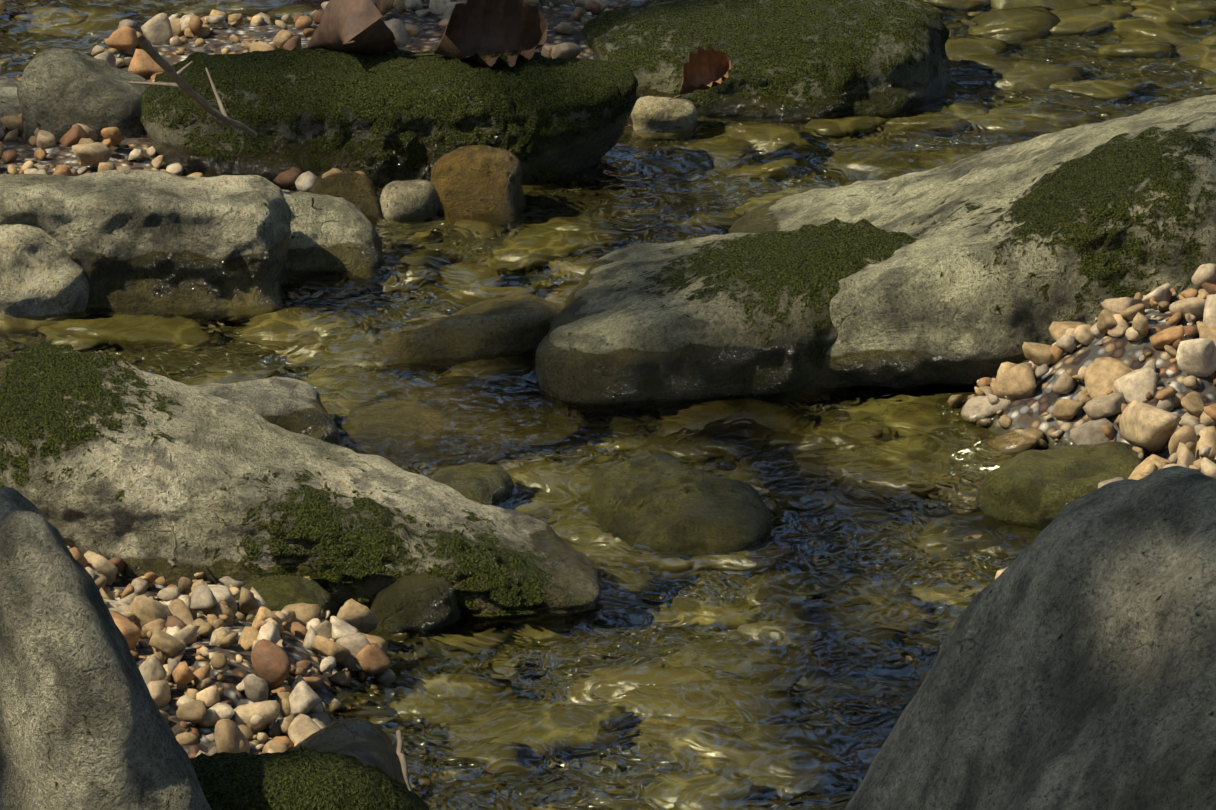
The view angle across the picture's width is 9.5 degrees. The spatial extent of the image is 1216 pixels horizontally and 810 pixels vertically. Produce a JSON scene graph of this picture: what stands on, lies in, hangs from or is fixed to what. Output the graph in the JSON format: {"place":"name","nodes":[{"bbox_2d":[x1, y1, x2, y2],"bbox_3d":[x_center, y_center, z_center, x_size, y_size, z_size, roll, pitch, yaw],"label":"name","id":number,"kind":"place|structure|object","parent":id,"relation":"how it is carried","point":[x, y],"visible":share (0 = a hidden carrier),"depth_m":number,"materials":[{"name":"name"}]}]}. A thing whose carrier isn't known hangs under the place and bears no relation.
{"place":"outdoors","nodes":[
{"label":"outdoors","id":0,"kind":"place"},
{"bbox_2d":[0,0,1215,809],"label":"creek water","id":1,"kind":"structure","parent":0,"point":[786,660],"depth_m":5.97,"materials":[{"name":"clear liquid"}]},
{"bbox_2d":[396,730,410,790],"bbox_3d":[-0.146,0.260,5.221,0.008,0.010,0.139,-2,17,-6],"label":"twig","id":2,"kind":"object","parent":1,"relation":"on","point":[402,758],"visible":0.5,"depth_m":5.23,"materials":[{"name":"beige wood"}]},
{"bbox_2d":[0,2,1215,758],"bbox_3d":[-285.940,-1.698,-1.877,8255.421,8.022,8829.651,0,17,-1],"label":"creek ground","id":3,"kind":"structure","parent":0,"point":[1024,412],"depth_m":6.00,"materials":[{"name":"grey gravel"}]},
{"bbox_2d":[0,77,20,126],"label":"rock","id":4,"kind":"object","parent":3,"relation":"on","point":[9,102],"visible":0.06,"depth_m":6.85,"materials":[{"name":"stone"}]},
{"bbox_2d":[17,48,149,141],"bbox_3d":[-0.487,-0.259,6.817,0.120,0.147,0.105,5,18,15],"label":"rock","id":5,"kind":"object","parent":3,"relation":"on","point":[61,93],"visible":0.44,"depth_m":6.77,"materials":[{"name":"stone"}]},
{"bbox_2d":[0,487,211,809],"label":"rock","id":6,"kind":"object","parent":3,"relation":"on","point":[84,724],"visible":1,"depth_m":4.20,"materials":[{"name":"stone"}]},
{"bbox_2d":[233,575,338,622],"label":"rock","id":7,"kind":"object","parent":3,"relation":"on","point":[278,593],"visible":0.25,"depth_m":5.53,"materials":[{"name":"stone"}]},
{"bbox_2d":[0,342,599,617],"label":"rock","id":8,"kind":"object","parent":3,"relation":"on","point":[105,455],"visible":0.58,"depth_m":5.58,"materials":[{"name":"stone"}]},
{"bbox_2d":[190,746,428,809],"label":"rock","id":9,"kind":"object","parent":3,"relation":"on","point":[302,778],"visible":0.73,"depth_m":4.32,"materials":[{"name":"stone"}]},
{"bbox_2d":[308,169,380,215],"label":"rock","id":10,"kind":"object","parent":3,"relation":"on","point":[358,190],"visible":0.21,"depth_m":6.65,"materials":[{"name":"stone"}]},
{"bbox_2d":[291,718,407,787],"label":"rock","id":11,"kind":"object","parent":3,"relation":"on","point":[365,742],"visible":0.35,"depth_m":4.48,"materials":[{"name":"stone"}]},
{"bbox_2d":[140,47,637,189],"bbox_3d":[-0.202,-0.239,6.793,0.465,0.172,0.192,-1,17,-3],"label":"rock","id":12,"kind":"object","parent":3,"relation":"on","point":[382,120],"visible":0.58,"depth_m":6.72,"materials":[{"name":"stone"}]},
{"bbox_2d":[128,36,256,137],"bbox_3d":[-0.376,-0.283,6.454,0.042,0.123,0.154,13,21,36],"label":"twig","id":13,"kind":"object","parent":12,"relation":"on","point":[160,60],"visible":1,"depth_m":6.43,"materials":[{"name":"brown wood"}]},
{"bbox_2d":[306,0,398,53],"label":"dead leaf","id":14,"kind":"object","parent":12,"relation":"on","point":[355,26],"visible":1,"depth_m":6.78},
{"bbox_2d":[411,0,547,66],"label":"dead leaf","id":15,"kind":"object","parent":12,"relation":"on","point":[479,27],"visible":0.98,"depth_m":6.80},
{"bbox_2d":[351,400,449,435],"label":"rock","id":16,"kind":"object","parent":3,"relation":"on","point":[401,418],"visible":0.19,"depth_m":6.03,"materials":[{"name":"stone"}]},
{"bbox_2d":[379,179,438,217],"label":"rock","id":17,"kind":"object","parent":3,"relation":"on","point":[410,198],"visible":0.42,"depth_m":6.64,"materials":[{"name":"stone"}]},
{"bbox_2d":[369,575,460,632],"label":"rock","id":18,"kind":"object","parent":3,"relation":"on","point":[412,603],"visible":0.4,"depth_m":5.52,"materials":[{"name":"stone"}]},
{"bbox_2d":[429,463,513,504],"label":"rock","id":19,"kind":"object","parent":3,"relation":"on","point":[485,484],"visible":0.29,"depth_m":5.83,"materials":[{"name":"stone"}]},
{"bbox_2d":[430,145,524,214],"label":"rock","id":20,"kind":"object","parent":3,"relation":"on","point":[476,180],"visible":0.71,"depth_m":6.65,"materials":[{"name":"stone"}]},
{"bbox_2d":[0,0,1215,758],"bbox_3d":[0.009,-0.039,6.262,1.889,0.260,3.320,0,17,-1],"label":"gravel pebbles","id":21,"kind":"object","parent":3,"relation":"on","point":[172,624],"visible":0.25,"depth_m":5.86,"materials":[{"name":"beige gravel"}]},
{"bbox_2d":[0,223,88,315],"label":"rock","id":22,"kind":"object","parent":21,"relation":"on","point":[42,272],"visible":0.62,"depth_m":6.33,"materials":[{"name":"stone"}]},
{"bbox_2d":[0,170,290,307],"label":"rock","id":23,"kind":"object","parent":21,"relation":"on","point":[142,238],"visible":0.58,"depth_m":6.34,"materials":[{"name":"stone"}]},
{"bbox_2d":[140,519,176,567],"bbox_3d":[-0.332,0.105,5.528,0.023,0.023,0.046,-12,21,-34],"label":"twig","id":24,"kind":"object","parent":21,"relation":"on","point":[170,561],"visible":0.98,"depth_m":5.53,"materials":[{"name":"grey wood"}]},
{"bbox_2d":[193,376,339,442],"bbox_3d":[-0.300,0.035,6.009,0.162,0.102,0.118,-2,17,-7],"label":"rock","id":25,"kind":"object","parent":21,"relation":"on","point":[292,405],"visible":0.27,"depth_m":5.98,"materials":[{"name":"stone"}]},
{"bbox_2d":[282,189,382,270],"bbox_3d":[-0.259,-0.136,6.516,0.117,0.117,0.123,0,17,-1],"label":"rock","id":26,"kind":"object","parent":21,"relation":"on","point":[329,232],"visible":0.5,"depth_m":6.48,"materials":[{"name":"stone"}]},
{"bbox_2d":[380,293,561,357],"bbox_3d":[-0.124,-0.052,6.289,0.177,0.091,0.160,0,17,-1],"label":"rock","id":27,"kind":"object","parent":21,"relation":"on","point":[515,322],"visible":0.46,"depth_m":6.23,"materials":[{"name":"stone"}]},
{"bbox_2d":[631,96,697,131],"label":"rock","id":28,"kind":"object","parent":3,"relation":"on","point":[656,114],"visible":0.42,"depth_m":6.92,"materials":[{"name":"stone"}]},
{"bbox_2d":[589,452,769,547],"bbox_3d":[0.061,0.100,5.800,0.168,0.102,0.175,0,17,-1],"label":"rock","id":29,"kind":"object","parent":3,"relation":"on","point":[664,500],"visible":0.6,"depth_m":5.77,"materials":[{"name":"stone"}]},
{"bbox_2d":[535,218,916,402],"bbox_3d":[0.130,-0.080,6.215,0.348,0.145,0.350,3,17,10],"label":"rock","id":30,"kind":"object","parent":3,"relation":"on","point":[715,315],"visible":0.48,"depth_m":6.11,"materials":[{"name":"stone"}]},
{"bbox_2d":[582,0,948,115],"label":"rock","id":31,"kind":"object","parent":3,"relation":"on","point":[804,57],"visible":0.73,"depth_m":7.01,"materials":[{"name":"stone"}]},
{"bbox_2d":[669,46,730,99],"bbox_3d":[0.086,-0.306,6.836,0.061,0.044,0.041,-24,-20,-17],"label":"dead leaf","id":32,"kind":"object","parent":31,"relation":"on","point":[709,67],"visible":1,"depth_m":6.84,"materials":[{"name":"brown plant"}]},
{"bbox_2d":[727,95,1215,387],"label":"rock","id":33,"kind":"object","parent":3,"relation":"on","point":[1008,253],"visible":0.54,"depth_m":6.10,"materials":[{"name":"stone"}]},
{"bbox_2d":[845,466,1215,809],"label":"rock","id":34,"kind":"object","parent":3,"relation":"on","point":[1073,667],"visible":1,"depth_m":3.98,"materials":[{"name":"stone"}]},
{"bbox_2d":[978,441,1149,522],"bbox_3d":[0.373,0.087,5.844,0.156,0.099,0.149,0,17,-1],"label":"rock","id":35,"kind":"object","parent":3,"relation":"on","point":[1037,486],"visible":0.5,"depth_m":5.80,"materials":[{"name":"stone"}]}
]}

